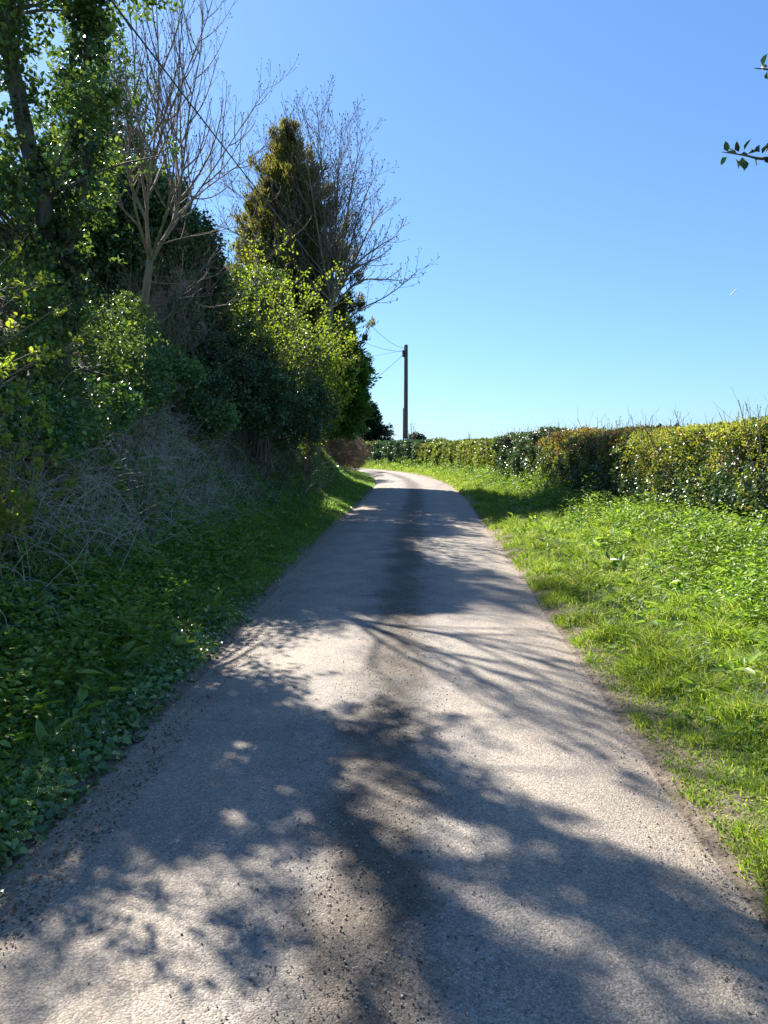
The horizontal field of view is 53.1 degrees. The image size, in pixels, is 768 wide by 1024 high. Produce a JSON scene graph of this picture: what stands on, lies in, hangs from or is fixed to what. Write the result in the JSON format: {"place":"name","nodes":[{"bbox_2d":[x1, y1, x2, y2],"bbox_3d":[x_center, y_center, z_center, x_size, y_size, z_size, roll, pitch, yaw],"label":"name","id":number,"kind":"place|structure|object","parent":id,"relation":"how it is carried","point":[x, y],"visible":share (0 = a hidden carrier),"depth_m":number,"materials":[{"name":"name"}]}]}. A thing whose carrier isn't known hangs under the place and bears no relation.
{"place":"outdoors","nodes":[
{"label":"outdoors","id":0,"kind":"place"},
{"bbox_2d":[0,468,767,1023],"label":"road","id":1,"kind":"structure","parent":0,"point":[586,882],"depth_m":3.16,"materials":[{"name":"grey asphalt"}]},
{"bbox_2d":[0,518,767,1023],"bbox_3d":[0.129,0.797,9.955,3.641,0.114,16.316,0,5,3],"label":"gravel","id":2,"kind":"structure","parent":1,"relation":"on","point":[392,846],"depth_m":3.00,"materials":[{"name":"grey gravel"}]},
{"bbox_2d":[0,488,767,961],"bbox_3d":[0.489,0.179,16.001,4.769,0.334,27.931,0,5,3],"label":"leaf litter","id":3,"kind":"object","parent":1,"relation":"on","point":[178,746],"visible":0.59,"depth_m":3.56,"materials":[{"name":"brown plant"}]},
{"bbox_2d":[0,376,767,932],"bbox_3d":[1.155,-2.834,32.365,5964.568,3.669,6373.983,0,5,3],"label":"ground","id":4,"kind":"structure","parent":0,"point":[718,854],"depth_m":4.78,"materials":[{"name":"green plant"}]},
{"bbox_2d":[0,377,79,596],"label":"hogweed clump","id":5,"kind":"object","parent":4,"relation":"on","point":[13,513],"visible":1,"depth_m":5.36,"materials":[{"name":"leaves"},{"name":"green stems"}]},
{"bbox_2d":[0,233,95,405],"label":"elder sapling","id":6,"kind":"object","parent":4,"relation":"on","point":[12,254],"visible":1,"depth_m":4.91,"materials":[{"name":"green plant"}]},
{"bbox_2d":[0,242,169,417],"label":"bank holly","id":7,"kind":"object","parent":4,"relation":"on","point":[52,336],"visible":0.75,"depth_m":7.76,"materials":[{"name":"green plant"}]},
{"bbox_2d":[0,0,182,383],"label":"holly tree","id":8,"kind":"object","parent":4,"relation":"on","point":[59,233],"visible":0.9,"depth_m":8.24,"materials":[{"name":"green plant"}]},
{"bbox_2d":[0,320,190,516],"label":"dead canes","id":9,"kind":"object","parent":4,"relation":"on","point":[116,434],"visible":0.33,"depth_m":9.33,"materials":[{"name":"brown plant"}]},
{"bbox_2d":[30,10,167,171],"bbox_3d":[-7.705,-7.957,20.425,4.702,9.933,3.609,3,5,29],"label":"tall evergreen","id":10,"kind":"object","parent":4,"relation":"on","point":[62,119],"visible":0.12,"depth_m":19.82,"materials":[{"name":"green plant"}]},
{"bbox_2d":[6,227,229,363],"bbox_3d":[-5.382,-3.979,16.071,3.540,2.842,3.400,0,5,3],"label":"bush","id":11,"kind":"object","parent":4,"relation":"on","point":[179,269],"visible":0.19,"depth_m":14.41,"materials":[{"name":"plant"}]},
{"bbox_2d":[0,132,238,351],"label":"climbing ivy","id":12,"kind":"object","parent":11,"relation":"attached to","point":[105,241],"visible":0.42,"depth_m":14.08,"materials":[{"name":"green plant"}]},
{"bbox_2d":[7,276,229,562],"bbox_3d":[-3.712,-1.267,9.688,3.164,3.730,3.936,-2,5,-20],"label":"dogwood thicket","id":13,"kind":"object","parent":4,"relation":"on","point":[142,425],"visible":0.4,"depth_m":9.45,"materials":[{"name":"brown plant"}]},
{"bbox_2d":[0,340,243,470],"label":"ivy mound","id":14,"kind":"object","parent":4,"relation":"on","point":[201,409],"visible":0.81,"depth_m":8.87,"materials":[{"name":"green plant"}]},
{"bbox_2d":[10,209,268,399],"bbox_3d":[-4.229,-3.144,13.105,4.180,3.749,3.939,0,5,3],"label":"briar thicket","id":15,"kind":"object","parent":4,"relation":"on","point":[169,322],"visible":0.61,"depth_m":13.16,"materials":[{"name":"brown plant"}]},
{"bbox_2d":[0,322,281,758],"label":"bank herbs","id":16,"kind":"object","parent":4,"relation":"on","point":[61,641],"visible":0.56,"depth_m":6.41,"materials":[{"name":"green plant"}]},
{"bbox_2d":[0,375,283,796],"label":"dock leaves","id":17,"kind":"object","parent":4,"relation":"on","point":[82,693],"visible":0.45,"depth_m":5.80,"materials":[{"name":"green plant"}]},
{"bbox_2d":[0,296,344,639],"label":"dead brambles","id":18,"kind":"object","parent":4,"relation":"on","point":[111,487],"visible":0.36,"depth_m":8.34,"materials":[{"name":"plant"}]},
{"bbox_2d":[0,327,374,892],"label":"ground ivy","id":19,"kind":"object","parent":4,"relation":"on","point":[16,847],"visible":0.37,"depth_m":4.97,"materials":[{"name":"green plant"}]},
{"bbox_2d":[0,407,374,856],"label":"bank grass","id":20,"kind":"structure","parent":4,"relation":"on","point":[361,480],"depth_m":8.98,"materials":[{"name":"green plant"}]},
{"bbox_2d":[64,0,312,360],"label":"sycamore tree","id":21,"kind":"object","parent":4,"relation":"on","point":[151,253],"visible":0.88,"depth_m":11.06,"materials":[{"name":"brown plant"}]},
{"bbox_2d":[97,329,308,528],"bbox_3d":[-3.071,-1.426,13.894,2.688,3.665,6.609,0,5,3],"label":"bramble thicket","id":22,"kind":"object","parent":4,"relation":"on","point":[231,461],"visible":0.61,"depth_m":12.95,"materials":[{"name":"brown plant"}]},
{"bbox_2d":[174,316,341,455],"bbox_3d":[-2.748,-2.670,16.102,2.672,3.002,6.297,2,5,20],"label":"dark ivy bush","id":23,"kind":"object","parent":4,"relation":"on","point":[245,376],"visible":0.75,"depth_m":15.69,"materials":[{"name":"green plant"}]},
{"bbox_2d":[225,259,334,408],"bbox_3d":[-3.730,-4.590,20.166,3.325,4.385,5.044,4,6,37],"label":"privet bush","id":24,"kind":"object","parent":4,"relation":"on","point":[252,300],"visible":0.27,"depth_m":20.30,"materials":[{"name":"green plant"}]},
{"bbox_2d":[212,225,358,471],"bbox_3d":[-2.588,-3.668,16.768,3.985,5.629,3.725,0,5,3],"label":"elder shrub","id":25,"kind":"object","parent":4,"relation":"on","point":[271,333],"visible":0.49,"depth_m":16.87,"materials":[{"name":"green plant"}]},
{"bbox_2d":[216,340,365,510],"bbox_3d":[-2.591,-1.963,18.109,3.397,4.030,9.124,1,5,12],"label":"blackthorn thicket","id":26,"kind":"object","parent":4,"relation":"on","point":[292,461],"visible":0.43,"depth_m":18.09,"materials":[{"name":"brown plant"}]},
{"bbox_2d":[228,115,378,382],"bbox_3d":[-3.635,-8.657,28.046,6.749,11.301,5.934,0,5,3],"label":"golden conifer","id":27,"kind":"object","parent":4,"relation":"on","point":[282,164],"visible":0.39,"depth_m":27.08,"materials":[{"name":"green plant"}]},
{"bbox_2d":[203,74,412,457],"bbox_3d":[-3.045,-8.274,27.376,8.416,13.140,5.310,2,5,19],"label":"bare ash tree","id":28,"kind":"object","parent":4,"relation":"on","point":[331,296],"visible":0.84,"depth_m":26.18,"materials":[{"name":"brown plant"}]},
{"bbox_2d":[284,313,363,479],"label":"hawthorn bush","id":29,"kind":"object","parent":4,"relation":"on","point":[334,360],"visible":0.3,"depth_m":21.35,"materials":[{"name":"green plant"}]},
{"bbox_2d":[311,284,382,447],"bbox_3d":[-3.013,-6.752,30.654,5.940,8.609,5.069,0,5,3],"label":"cypress tree","id":30,"kind":"object","parent":4,"relation":"on","point":[356,414],"visible":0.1,"depth_m":30.01,"materials":[{"name":"green plant"}]},
{"bbox_2d":[322,429,372,471],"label":"clipped hedge","id":31,"kind":"object","parent":4,"relation":"on","point":[345,447],"visible":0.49,"depth_m":37.29,"materials":[{"name":"brown plant"}]},
{"bbox_2d":[360,440,379,461],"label":"brown hedge","id":32,"kind":"object","parent":4,"relation":"on","point":[369,443],"visible":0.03,"depth_m":60.85,"materials":[{"name":"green plant"}]},
{"bbox_2d":[305,247,439,460],"bbox_3d":[-0.384,-4.176,21.636,3.869,6.363,0.826,0,5,-3],"label":"leaning sapling","id":33,"kind":"object","parent":4,"relation":"on","point":[370,304],"visible":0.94,"depth_m":21.62,"materials":[{"name":"brown plant"}]},
{"bbox_2d":[354,400,396,440],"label":"spruce tree","id":34,"kind":"object","parent":4,"relation":"on","point":[376,430],"visible":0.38,"depth_m":65.15,"materials":[{"name":"green plant"}]},
{"bbox_2d":[369,439,432,465],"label":"dark hedge","id":35,"kind":"object","parent":4,"relation":"on","point":[391,450],"visible":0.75,"depth_m":56.58,"materials":[{"name":"green plant"}]},
{"bbox_2d":[402,345,407,439],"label":"utility pole","id":36,"kind":"object","parent":4,"relation":"on","point":[405,408],"visible":0.9,"depth_m":56.86,"materials":[{"name":"wood"}]},
{"bbox_2d":[110,0,401,347],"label":"overhead cable","id":37,"kind":"object","parent":36,"relation":"attached to","point":[136,33],"visible":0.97,"depth_m":9.12,"materials":[{"name":"black rubber"}]},
{"bbox_2d":[408,432,426,439],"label":"yew bush","id":38,"kind":"object","parent":4,"relation":"on","point":[416,435],"visible":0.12,"depth_m":73.99,"materials":[{"name":"green plant"}]},
{"bbox_2d":[428,437,447,441],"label":"round tree","id":39,"kind":"object","parent":4,"relation":"on","point":[438,439],"visible":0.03,"depth_m":118.57,"materials":[{"name":"green plant"}]},
{"bbox_2d":[414,439,463,468],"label":"mixed hedge","id":40,"kind":"object","parent":4,"relation":"on","point":[435,452],"visible":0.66,"depth_m":47.54,"materials":[{"name":"green plant"}]},
{"bbox_2d":[450,437,498,471],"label":"mixed hedge","id":41,"kind":"object","parent":4,"relation":"on","point":[474,452],"visible":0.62,"depth_m":37.66,"materials":[{"name":"green plant"}]},
{"bbox_2d":[491,424,571,487],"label":"ivy hedge","id":42,"kind":"object","parent":4,"relation":"on","point":[516,454],"visible":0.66,"depth_m":25.57,"materials":[{"name":"green plant"}]},
{"bbox_2d":[356,456,767,655],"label":"nettle patch","id":43,"kind":"object","parent":4,"relation":"on","point":[710,529],"visible":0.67,"depth_m":9.49,"materials":[{"name":"green plant"}]},
{"bbox_2d":[531,407,688,503],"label":"beech hedge","id":44,"kind":"object","parent":4,"relation":"on","point":[574,453],"visible":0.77,"depth_m":18.40,"materials":[{"name":"green plant"}]},
{"bbox_2d":[471,482,767,715],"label":"dry stalks","id":45,"kind":"object","parent":4,"relation":"on","point":[766,689],"visible":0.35,"depth_m":6.95,"materials":[{"name":"green plant"}]},
{"bbox_2d":[474,492,767,830],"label":"verge weeds","id":46,"kind":"object","parent":4,"relation":"on","point":[708,717],"visible":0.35,"depth_m":6.12,"materials":[{"name":"green plant"}]},
{"bbox_2d":[499,492,766,696],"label":"dock leaves","id":47,"kind":"object","parent":4,"relation":"on","point":[638,618],"visible":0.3,"depth_m":7.66,"materials":[{"name":"green plant"}]},
{"bbox_2d":[617,387,767,529],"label":"hawthorn hedge","id":48,"kind":"object","parent":4,"relation":"on","point":[722,452],"visible":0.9,"depth_m":12.10,"materials":[{"name":"green plant"}]},
{"bbox_2d":[0,0,767,440],"label":"sky","id":49,"kind":"structure","parent":0,"point":[559,161],"materials":[{"name":"blue"}]},
{"bbox_2d":[721,54,767,169],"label":"overhanging holly","id":50,"kind":"object","parent":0,"point":[742,163],"visible":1,"depth_m":4.90,"materials":[{"name":"green plant"}]}
]}

